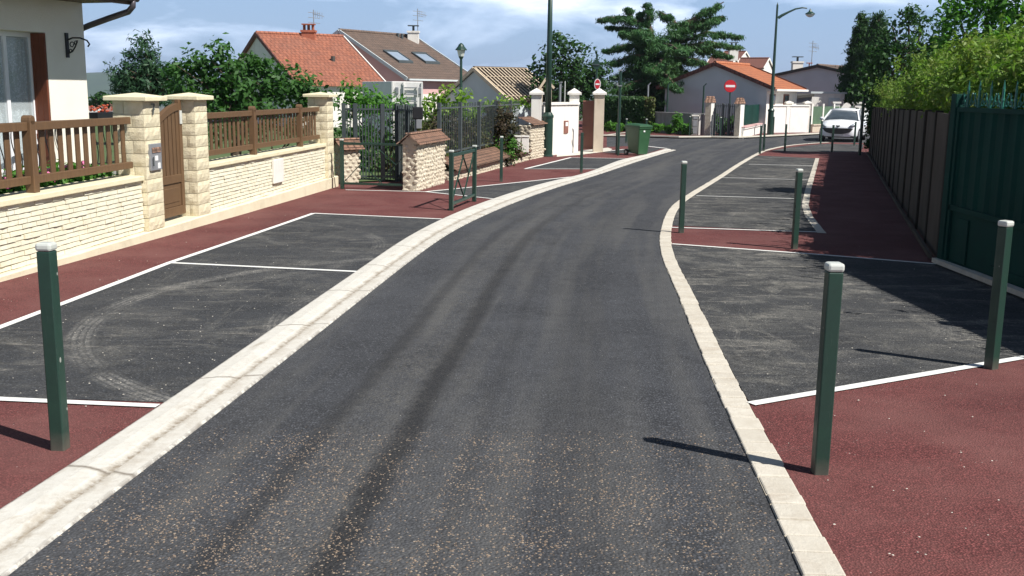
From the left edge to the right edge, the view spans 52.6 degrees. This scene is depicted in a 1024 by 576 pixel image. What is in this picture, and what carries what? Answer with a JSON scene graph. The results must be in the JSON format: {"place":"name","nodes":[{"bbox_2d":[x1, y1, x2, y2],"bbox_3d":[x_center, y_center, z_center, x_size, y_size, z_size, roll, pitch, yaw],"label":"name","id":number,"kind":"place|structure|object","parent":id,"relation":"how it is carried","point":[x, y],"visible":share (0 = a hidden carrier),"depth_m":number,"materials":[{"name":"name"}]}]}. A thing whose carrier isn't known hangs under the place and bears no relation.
{"place":"outdoors","nodes":[
{"label":"outdoors","id":0,"kind":"place"},
{"bbox_2d":[89,118,516,180],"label":"lawn","id":1,"kind":"structure","parent":0,"point":[228,154],"depth_m":34.63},
{"bbox_2d":[0,165,67,193],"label":"flowering shrub","id":2,"kind":"object","parent":1,"relation":"on","point":[23,187],"visible":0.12,"depth_m":11.16,"materials":[{"name":"green plant"}]},
{"bbox_2d":[47,159,117,182],"bbox_3d":[-5.169,-0.992,12.318,0.805,1.079,1.223,1,11,0],"label":"flowering shrub","id":3,"kind":"object","parent":1,"relation":"on","point":[86,177],"visible":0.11,"depth_m":12.13,"materials":[{"name":"green plant"}]},
{"bbox_2d":[88,90,116,111],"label":"broadleaf tree","id":4,"kind":"object","parent":1,"relation":"on","point":[96,101],"visible":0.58,"depth_m":73.61,"materials":[{"name":"green plant"}]},
{"bbox_2d":[102,29,186,107],"bbox_3d":[-12.409,-6.715,35.343,3.048,4.208,2.003,1,11,0],"label":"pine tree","id":5,"kind":"object","parent":1,"relation":"on","point":[144,76],"visible":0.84,"depth_m":35.02,"materials":[{"name":"green plant"}]},
{"bbox_2d":[159,32,337,155],"bbox_3d":[-6.475,-4.482,25.532,4.393,3.554,2.017,1,11,0],"label":"broadleaf tree","id":6,"kind":"object","parent":1,"relation":"on","point":[270,86],"visible":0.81,"depth_m":25.34,"materials":[{"name":"green plant"}]},
{"bbox_2d":[208,97,336,150],"bbox_3d":[-5.405,-3.191,22.843,3.103,2.009,1.053,1,11,0],"label":"shrub","id":7,"kind":"object","parent":1,"relation":"on","point":[239,109],"visible":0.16,"depth_m":22.68,"materials":[{"name":"green plant"}]},
{"bbox_2d":[333,73,412,163],"bbox_3d":[-3.786,-4.379,27.711,2.344,2.636,1.350,1,11,0],"label":"shrub","id":8,"kind":"object","parent":1,"relation":"on","point":[349,94],"visible":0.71,"depth_m":27.45,"materials":[{"name":"green plant"}]},
{"bbox_2d":[333,105,422,171],"bbox_3d":[-3.256,-3.405,25.227,2.586,2.101,1.362,1,11,0],"label":"shrub","id":9,"kind":"object","parent":1,"relation":"on","point":[339,132],"visible":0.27,"depth_m":25.21,"materials":[{"name":"green plant"}]},
{"bbox_2d":[362,81,422,140],"bbox_3d":[-4.670,-6.760,40.028,1.318,2.364,5.913,-3,11,-19],"label":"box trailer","id":10,"kind":"object","parent":1,"relation":"on","point":[414,90],"visible":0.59,"depth_m":37.40,"materials":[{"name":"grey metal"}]},
{"bbox_2d":[385,107,515,175],"bbox_3d":[-1.342,-3.764,27.391,1.478,2.126,9.588,3,11,12],"label":"mixed hedge","id":11,"kind":"object","parent":1,"relation":"on","point":[430,124],"visible":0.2,"depth_m":25.98,"materials":[{"name":"green plant"}]},
{"bbox_2d":[422,84,482,120],"bbox_3d":[-1.647,-4.328,28.186,1.771,2.423,0.948,1,11,0],"label":"shrub","id":12,"kind":"object","parent":1,"relation":"on","point":[441,98],"visible":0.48,"depth_m":28.02,"materials":[{"name":"green plant"}]},
{"bbox_2d":[479,93,530,113],"bbox_3d":[-0.220,-5.122,33.142,1.985,2.215,0.892,1,11,0],"label":"shrub","id":13,"kind":"object","parent":1,"relation":"on","point":[521,102],"visible":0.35,"depth_m":32.95,"materials":[{"name":"green plant"}]},
{"bbox_2d":[0,135,662,508],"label":"pavement","id":14,"kind":"structure","parent":0,"point":[29,459],"depth_m":10.82,"materials":[{"name":"asphalt"}]},
{"bbox_2d":[35,241,69,450],"bbox_3d":[-2.185,0.299,4.943,0.076,1.045,0.076,2,11,4],"label":"bollard","id":15,"kind":"object","parent":14,"relation":"on","point":[49,295],"visible":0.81,"depth_m":4.91,"materials":[{"name":"green metal"}]},
{"bbox_2d":[0,397,159,406],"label":"road marking","id":16,"kind":"object","parent":14,"relation":"on","point":[79,402],"visible":1,"depth_m":5.81,"materials":[{"name":"paint"}]},
{"bbox_2d":[0,176,337,281],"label":"wall footing","id":17,"kind":"object","parent":14,"relation":"on","point":[175,224],"depth_m":14.06,"materials":[{"name":"concrete"}]},
{"bbox_2d":[0,175,144,272],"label":"garden wall","id":18,"kind":"structure","parent":17,"relation":"on","point":[72,217],"depth_m":11.12,"materials":[{"name":"stone"}]},
{"bbox_2d":[0,115,132,192],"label":"wooden fence","id":19,"kind":"object","parent":18,"relation":"on","point":[28,126],"visible":1,"depth_m":11.03,"materials":[{"name":"brown wood"}]},
{"bbox_2d":[103,93,166,230],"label":"gate pillar","id":20,"kind":"structure","parent":17,"relation":"on","point":[142,129],"depth_m":12.74,"materials":[{"name":"beige stone"}]},
{"bbox_2d":[148,143,161,170],"bbox_3d":[-4.439,-1.635,12.926,0.061,0.330,0.310,2,11,6],"label":"letterbox","id":21,"kind":"object","parent":20,"relation":"attached to","point":[155,156],"visible":1,"depth_m":12.88,"materials":[{"name":"grey metal"}]},
{"bbox_2d":[164,92,213,215],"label":"gate pillar","id":22,"kind":"structure","parent":17,"relation":"on","point":[195,151],"depth_m":14.30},
{"bbox_2d":[159,99,185,218],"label":"garden gate","id":23,"kind":"structure","parent":22,"relation":"attached to","point":[171,139],"depth_m":13.89,"materials":[{"name":"brown wood"}]},
{"bbox_2d":[208,143,326,210],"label":"garden wall","id":24,"kind":"structure","parent":17,"relation":"on","point":[237,179],"depth_m":16.93,"materials":[{"name":"stone"}]},
{"bbox_2d":[207,104,319,155],"bbox_3d":[-4.141,-2.698,17.574,0.112,0.780,6.000,2,11,6],"label":"wooden fence","id":25,"kind":"object","parent":24,"relation":"on","point":[297,129],"visible":0.96,"depth_m":17.20,"materials":[{"name":"brown wood"}]},
{"bbox_2d":[272,158,283,183],"bbox_3d":[-4.005,-2.006,17.742,0.040,0.400,0.500,2,11,6],"label":"meter cover","id":26,"kind":"object","parent":24,"relation":"attached to","point":[277,170],"visible":1,"depth_m":17.67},
{"bbox_2d":[303,92,337,177],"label":"gate pillar","id":27,"kind":"structure","parent":17,"relation":"on","point":[323,101],"depth_m":20.56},
{"bbox_2d":[0,214,440,401],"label":"parking bay","id":28,"kind":"object","parent":14,"relation":"on","point":[174,299],"visible":0.98,"depth_m":8.47,"materials":[{"name":"asphalt"}]},
{"bbox_2d":[0,213,314,328],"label":"road marking","id":29,"kind":"object","parent":28,"relation":"on","point":[90,292],"visible":0.97,"depth_m":10.21,"materials":[{"name":"paint"}]},
{"bbox_2d":[169,262,355,271],"bbox_3d":[-2.628,-0.222,10.863,2.105,0.009,0.078,3,11,12],"label":"road marking","id":30,"kind":"object","parent":28,"relation":"on","point":[263,266],"visible":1,"depth_m":10.87,"materials":[{"name":"paint"}]},
{"bbox_2d":[334,138,364,183],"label":"stone pillar","id":31,"kind":"structure","parent":14,"relation":"on","point":[351,158],"depth_m":21.96,"materials":[{"name":"stone"}]},
{"bbox_2d":[341,103,394,180],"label":"metal gate","id":32,"kind":"structure","parent":14,"relation":"on","point":[354,109],"depth_m":22.65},
{"bbox_2d":[339,139,416,188],"bbox_3d":[-2.656,-2.421,20.608,1.595,1.045,0.076,3,11,10],"label":"pedestrian barrier","id":33,"kind":"object","parent":14,"relation":"on","point":[342,144],"visible":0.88,"depth_m":20.64,"materials":[{"name":"metal"}]},
{"bbox_2d":[394,104,413,181],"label":"metal gate","id":34,"kind":"structure","parent":14,"relation":"on","point":[398,110],"depth_m":22.54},
{"bbox_2d":[412,104,422,131],"bbox_3d":[-2.000,-3.062,22.022,0.220,1.681,0.100,1,11,0],"label":"gate motor","id":35,"kind":"object","parent":14,"relation":"on","point":[417,114],"visible":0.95,"depth_m":21.87,"materials":[{"name":"metal"}]},
{"bbox_2d":[396,129,449,190],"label":"stone pillar","id":36,"kind":"structure","parent":14,"relation":"on","point":[424,161],"depth_m":20.88,"materials":[{"name":"stone"}]},
{"bbox_2d":[455,43,466,101],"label":"street lamp","id":37,"kind":"object","parent":14,"relation":"on","point":[460,48],"visible":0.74,"depth_m":42.88,"materials":[{"name":"metal"}]},
{"bbox_2d":[449,145,476,210],"bbox_3d":[-0.831,-1.875,17.711,0.076,1.045,1.707,3,11,11],"label":"pedestrian barrier","id":38,"kind":"object","parent":14,"relation":"on","point":[473,164],"visible":0.9,"depth_m":17.58,"materials":[{"name":"metal"}]},
{"bbox_2d":[444,145,531,179],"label":"stone wall","id":39,"kind":"structure","parent":14,"relation":"on","point":[488,159],"depth_m":26.11,"materials":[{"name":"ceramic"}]},
{"bbox_2d":[437,100,519,154],"bbox_3d":[-0.717,-4.207,27.410,0.080,1.440,8.877,3,11,12],"label":"bar fence","id":40,"kind":"object","parent":39,"relation":"on","point":[494,105],"visible":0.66,"depth_m":25.99,"materials":[{"name":"grey metal"}]},
{"bbox_2d":[485,100,526,166],"bbox_3d":[-0.294,-4.212,28.431,1.090,1.871,1.347,6,12,27],"label":"creeper","id":41,"kind":"object","parent":40,"relation":"attached to","point":[504,126],"visible":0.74,"depth_m":28.54,"materials":[{"name":"green plant"}]},
{"bbox_2d":[430,178,562,198],"bbox_3d":[-0.346,-2.174,22.026,1.634,0.052,5.686,4,11,16],"label":"parking bay","id":42,"kind":"object","parent":14,"relation":"on","point":[492,191],"visible":0.89,"depth_m":21.12,"materials":[{"name":"asphalt"}]},
{"bbox_2d":[519,116,547,159],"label":"stone pillar","id":43,"kind":"structure","parent":14,"relation":"on","point":[533,130],"depth_m":32.04,"materials":[{"name":"stone"}]},
{"bbox_2d":[529,88,543,120],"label":"wall pillar","id":44,"kind":"structure","parent":14,"relation":"on","point":[536,94],"depth_m":32.69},
{"bbox_2d":[542,0,553,156],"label":"street lamp","id":45,"kind":"object","parent":14,"relation":"on","point":[547,116],"visible":0.89,"depth_m":32.94,"materials":[{"name":"metal"}]},
{"bbox_2d":[528,158,623,168],"bbox_3d":[2.064,-3.623,30.121,1.869,0.033,6.194,4,11,15],"label":"parking bay","id":46,"kind":"object","parent":14,"relation":"on","point":[588,163],"visible":0.96,"depth_m":29.89,"materials":[{"name":"asphalt"}]},
{"bbox_2d":[592,88,606,151],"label":"wall pillar","id":47,"kind":"structure","parent":14,"relation":"on","point":[599,94],"depth_m":36.14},
{"bbox_2d":[582,100,593,148],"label":"panel gate","id":48,"kind":"structure","parent":47,"relation":"attached to","point":[588,118],"depth_m":36.45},
{"bbox_2d":[617,69,621,155],"bbox_3d":[3.511,-5.774,34.206,0.180,2.810,0.115,1,11,0],"label":"sign post","id":49,"kind":"object","parent":14,"relation":"on","point":[619,109],"visible":1,"depth_m":34.16,"materials":[{"name":"metal"}]},
{"bbox_2d":[624,123,652,154],"bbox_3d":[4.203,-4.982,34.745,0.600,1.048,0.813,-8,14,-37],"label":"wheelie bin","id":50,"kind":"object","parent":14,"relation":"on","point":[638,136],"visible":1,"depth_m":34.52,"materials":[{"name":"green plastic"}]},
{"bbox_2d":[86,72,637,108],"bbox_3d":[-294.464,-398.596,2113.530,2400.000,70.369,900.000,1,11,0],"label":"hills","id":51,"kind":"structure","parent":0,"point":[97,82],"depth_m":2033.61,"materials":[{"name":"green plant"}]},
{"bbox_2d":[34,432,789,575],"bbox_3d":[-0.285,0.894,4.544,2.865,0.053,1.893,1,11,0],"label":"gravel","id":52,"kind":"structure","parent":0,"point":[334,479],"depth_m":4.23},
{"bbox_2d":[8,120,869,575],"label":"road","id":53,"kind":"structure","parent":0,"point":[556,316],"depth_m":5.37,"materials":[{"name":"asphalt"}]},
{"bbox_2d":[0,149,674,575],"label":"gutter","id":54,"kind":"object","parent":53,"relation":"on","point":[42,515],"visible":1,"depth_m":5.70,"materials":[{"name":"concrete"}]},
{"bbox_2d":[659,142,845,575],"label":"kerb","id":55,"kind":"structure","parent":53,"relation":"on","point":[813,555],"depth_m":5.29,"materials":[{"name":"concrete"}]},
{"bbox_2d":[819,108,866,141],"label":"parked car","id":56,"kind":"object","parent":53,"relation":"on","point":[843,120],"visible":0.74,"depth_m":47.78,"materials":[{"name":"white paint"}]},
{"bbox_2d":[82,0,1023,82],"label":"sky","id":57,"kind":"structure","parent":0,"point":[494,33],"materials":[{"name":"blue"}]},
{"bbox_2d":[578,121,867,137],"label":"pavement","id":58,"kind":"structure","parent":0,"point":[612,132],"depth_m":53.33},
{"bbox_2d":[525,30,618,119],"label":"broadleaf tree","id":59,"kind":"object","parent":58,"relation":"on","point":[584,82],"visible":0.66,"depth_m":56.42,"materials":[{"name":"green plant"}]},
{"bbox_2d":[604,95,655,131],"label":"clipped hedge","id":60,"kind":"object","parent":58,"relation":"on","point":[641,109],"visible":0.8,"depth_m":55.28,"materials":[{"name":"green plant"}]},
{"bbox_2d":[595,1,746,111],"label":"cedar tree","id":61,"kind":"object","parent":58,"relation":"on","point":[671,59],"visible":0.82,"depth_m":60.52,"materials":[{"name":"green plant"}]},
{"bbox_2d":[650,112,692,134],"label":"shrub","id":62,"kind":"object","parent":58,"relation":"on","point":[678,124],"visible":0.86,"depth_m":52.28,"materials":[{"name":"green plant"}]},
{"bbox_2d":[654,112,704,134],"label":"garden wall","id":63,"kind":"structure","parent":58,"relation":"on","point":[663,118],"depth_m":53.76,"materials":[{"name":"concrete"}]},
{"bbox_2d":[690,113,701,134],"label":"utility cabinet","id":64,"kind":"object","parent":58,"relation":"on","point":[696,122],"visible":0.69,"depth_m":52.00,"materials":[{"name":"concrete"}]},
{"bbox_2d":[704,96,715,135],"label":"gate pillar","id":65,"kind":"structure","parent":58,"relation":"on","point":[710,101],"depth_m":50.77,"materials":[{"name":"stone"}]},
{"bbox_2d":[603,133,818,137],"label":"kerb","id":66,"kind":"structure","parent":58,"relation":"on","point":[721,136],"depth_m":49.37,"materials":[{"name":"concrete"}]},
{"bbox_2d":[713,103,734,135],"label":"barred gate","id":67,"kind":"structure","parent":58,"relation":"on","point":[723,105],"depth_m":50.38,"materials":[{"name":"grey metal"}]},
{"bbox_2d":[734,97,745,138],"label":"gate pillar","id":68,"kind":"structure","parent":58,"relation":"on","point":[739,103],"depth_m":49.39,"materials":[{"name":"paint"}]},
{"bbox_2d":[769,105,809,132],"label":"gate","id":69,"kind":"structure","parent":58,"relation":"on","point":[795,118],"depth_m":56.93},
{"bbox_2d":[766,2,814,136],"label":"street lamp","id":70,"kind":"object","parent":58,"relation":"on","point":[809,13],"visible":0.94,"depth_m":52.27,"materials":[{"name":"metal"}]},
{"bbox_2d":[810,124,820,131],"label":"garden wall","id":71,"kind":"structure","parent":58,"relation":"on","point":[815,128],"depth_m":58.60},
{"bbox_2d":[810,104,864,123],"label":"panel fence","id":72,"kind":"object","parent":71,"relation":"on","point":[818,112],"visible":0.35,"depth_m":58.93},
{"bbox_2d":[797,91,846,105],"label":"outbuilding","id":73,"kind":"structure","parent":58,"relation":"on","point":[821,98],"depth_m":64.86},
{"bbox_2d":[834,11,870,105],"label":"conifer","id":74,"kind":"object","parent":58,"relation":"on","point":[856,44],"visible":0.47,"depth_m":64.95,"materials":[{"name":"green plant"}]},
{"bbox_2d":[844,10,894,128],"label":"conifer","id":75,"kind":"object","parent":58,"relation":"on","point":[876,19],"visible":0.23,"depth_m":63.00,"materials":[{"name":"green plant"}]},
{"bbox_2d":[671,142,1023,575],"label":"pavement","id":76,"kind":"structure","parent":0,"point":[855,211],"depth_m":5.28,"materials":[{"name":"asphalt"}]},
{"bbox_2d":[678,161,686,232],"bbox_3d":[2.361,-1.234,14.355,0.076,1.045,0.076,0,11,-4],"label":"bollard","id":77,"kind":"object","parent":76,"relation":"on","point":[682,196],"visible":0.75,"depth_m":14.33,"materials":[{"name":"green metal"}]},
{"bbox_2d":[672,155,815,231],"bbox_3d":[6.226,-2.687,25.232,2.387,0.178,21.521,4,11,16],"label":"parking bay","id":78,"kind":"object","parent":76,"relation":"on","point":[743,207],"visible":0.92,"depth_m":19.80,"materials":[{"name":"asphalt"}]},
{"bbox_2d":[802,158,825,232],"bbox_3d":[7.126,-2.550,24.540,0.378,0.175,20.952,4,11,16],"label":"road marking","id":79,"kind":"object","parent":78,"relation":"on","point":[817,227],"visible":1,"depth_m":19.23,"materials":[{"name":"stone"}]},
{"bbox_2d":[791,169,802,248],"bbox_3d":[3.534,-0.956,12.866,0.076,1.045,0.076,-1,11,-8],"label":"bollard","id":80,"kind":"object","parent":76,"relation":"on","point":[796,208],"visible":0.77,"depth_m":12.84,"materials":[{"name":"green metal"}]},
{"bbox_2d":[673,243,934,263],"bbox_3d":[3.456,-0.422,12.515,3.174,0.025,0.121,6,12,27],"label":"road marking","id":81,"kind":"object","parent":76,"relation":"on","point":[807,253],"visible":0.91,"depth_m":12.48,"materials":[{"name":"paint"}]},
{"bbox_2d":[772,144,863,151],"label":"parking bay","id":82,"kind":"object","parent":76,"relation":"on","point":[827,148],"visible":0.88,"depth_m":41.05,"materials":[{"name":"asphalt"}]},
{"bbox_2d":[810,262,844,474],"bbox_3d":[1.444,0.399,4.761,0.076,1.045,0.076,1,11,0],"label":"bollard","id":83,"kind":"object","parent":76,"relation":"on","point":[828,352],"visible":0.82,"depth_m":4.73,"materials":[{"name":"metal"}]},
{"bbox_2d":[672,245,1023,403],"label":"parking bay","id":84,"kind":"object","parent":76,"relation":"on","point":[762,311],"visible":0.93,"depth_m":8.68,"materials":[{"name":"asphalt"}]},
{"bbox_2d":[858,91,865,154],"bbox_3d":[12.330,-5.878,36.511,0.120,2.411,0.120,1,11,0],"label":"sign post","id":85,"kind":"object","parent":76,"relation":"on","point":[861,129],"visible":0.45,"depth_m":36.51,"materials":[{"name":"metal"}]},
{"bbox_2d":[748,355,1023,404],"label":"road marking","id":86,"kind":"object","parent":76,"relation":"on","point":[837,388],"visible":0.9,"depth_m":6.55,"materials":[{"name":"paint"}]},
{"bbox_2d":[866,152,931,257],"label":"kerb","id":87,"kind":"structure","parent":76,"relation":"on","point":[926,250],"depth_m":16.11,"materials":[{"name":"concrete"}]},
{"bbox_2d":[869,107,949,257],"bbox_3d":[9.060,-3.313,24.902,0.095,2.257,27.640,4,11,17],"label":"slab fence","id":88,"kind":"object","parent":76,"relation":"on","point":[907,150],"visible":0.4,"depth_m":16.21,"materials":[{"name":"concrete"}]},
{"bbox_2d":[862,97,879,152],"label":"ivy","id":89,"kind":"object","parent":88,"relation":"attached to","point":[869,108],"visible":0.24,"depth_m":37.91,"materials":[{"name":"green plant"}]},
{"bbox_2d":[932,258,1023,297],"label":"gate kerb","id":90,"kind":"structure","parent":76,"relation":"on","point":[987,279],"depth_m":10.62,"materials":[{"name":"concrete"}]},
{"bbox_2d":[936,80,1023,288],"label":"metal gate","id":91,"kind":"structure","parent":76,"relation":"on","point":[983,191],"depth_m":10.71,"materials":[{"name":"metal"}]},
{"bbox_2d":[984,220,1013,369],"bbox_3d":[3.215,0.073,6.856,0.076,1.045,0.076,-5,12,-27],"label":"bollard","id":92,"kind":"object","parent":76,"relation":"on","point":[998,291],"visible":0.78,"depth_m":6.83,"materials":[{"name":"green"}]},
{"bbox_3d":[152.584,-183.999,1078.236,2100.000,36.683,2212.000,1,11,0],"label":"ground","id":93,"kind":"structure","parent":0,"visible":0},
{"bbox_2d":[0,0,139,175],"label":"house","id":94,"kind":"structure","parent":93,"relation":"on","point":[43,77],"depth_m":16.93,"materials":[{"name":"white"}]},
{"bbox_2d":[0,30,39,175],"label":"door","id":95,"kind":"structure","parent":94,"relation":"in","point":[13,79],"depth_m":16.72,"materials":[{"name":"white glass"}]},
{"bbox_2d":[64,33,89,57],"bbox_3d":[-7.176,-4.011,17.139,0.425,0.400,0.064,3,11,9],"label":"lantern bracket","id":96,"kind":"object","parent":94,"relation":"attached to","point":[67,49],"visible":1,"depth_m":17.14,"materials":[{"name":"black metal"}]},
{"bbox_2d":[224,10,385,127],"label":"house","id":97,"kind":"structure","parent":93,"relation":"on","point":[330,57],"depth_m":57.96,"materials":[{"name":"orange tile"}]},
{"bbox_2d":[333,9,467,121],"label":"house","id":98,"kind":"structure","parent":93,"relation":"on","point":[411,56],"depth_m":63.06,"materials":[{"name":"brown tile"}]},
{"bbox_2d":[383,49,412,62],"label":"roof window","id":99,"kind":"structure","parent":98,"relation":"in","point":[396,55],"depth_m":62.55,"materials":[{"name":"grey glass"}]},
{"bbox_2d":[411,52,439,63],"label":"roof window","id":100,"kind":"structure","parent":98,"relation":"in","point":[426,58],"depth_m":64.79,"materials":[{"name":"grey glass"}]},
{"bbox_2d":[444,66,561,124],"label":"house","id":101,"kind":"structure","parent":93,"relation":"on","point":[489,83],"depth_m":58.51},
{"bbox_2d":[541,102,579,154],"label":"garden wall","id":102,"kind":"structure","parent":93,"relation":"on","point":[564,143],"depth_m":34.68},
{"bbox_2d":[655,61,808,132],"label":"house","id":103,"kind":"structure","parent":93,"relation":"on","point":[753,84],"depth_m":57.09,"materials":[{"name":"paint"}]},
{"bbox_2d":[741,123,762,138],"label":"garden wall","id":104,"kind":"structure","parent":93,"relation":"on","point":[750,129],"depth_m":51.93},
{"bbox_2d":[744,104,759,124],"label":"louvred fence","id":105,"kind":"object","parent":104,"relation":"on","point":[751,114],"visible":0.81,"depth_m":53.03,"materials":[{"name":"green paint"}]},
{"bbox_2d":[738,57,771,72],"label":"house","id":106,"kind":"structure","parent":93,"relation":"on","point":[764,63],"depth_m":127.37,"materials":[{"name":"red tile"}]},
{"bbox_2d":[775,43,867,121],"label":"house","id":107,"kind":"structure","parent":93,"relation":"on","point":[819,78],"depth_m":72.80,"materials":[{"name":"paint"}]},
{"bbox_2d":[839,3,968,109],"bbox_3d":[13.606,-7.076,35.841,4.680,5.447,1.922,1,11,0],"label":"broadleaf tree","id":108,"kind":"object","parent":93,"relation":"on","point":[895,48],"visible":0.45,"depth_m":35.42,"materials":[{"name":"green plant"}]},
{"bbox_2d":[862,12,1023,118],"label":"tall hedge","id":109,"kind":"object","parent":93,"relation":"on","point":[975,61],"visible":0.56,"depth_m":13.12,"materials":[{"name":"green plant"}]},
{"bbox_2d":[926,0,1023,68],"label":"broadleaf tree","id":110,"kind":"object","parent":93,"relation":"on","point":[991,11],"visible":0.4,"depth_m":19.26,"materials":[{"name":"green plant"}]},
{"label":"terrace","id":111,"kind":"object","parent":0,"visible":0},
{"bbox_2d":[0,118,114,176],"bbox_3d":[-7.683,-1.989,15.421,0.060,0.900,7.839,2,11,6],"label":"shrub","id":112,"kind":"object","parent":111,"relation":"on","point":[57,145],"visible":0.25,"depth_m":16.80,"materials":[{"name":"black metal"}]},
{"bbox_2d":[89,104,112,117],"bbox_3d":[-7.320,-3.195,18.704,0.264,0.235,1.100,2,11,6],"label":"flower box","id":113,"kind":"object","parent":112,"relation":"on","point":[101,113],"visible":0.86,"depth_m":18.37,"materials":[{"name":"black metal"}]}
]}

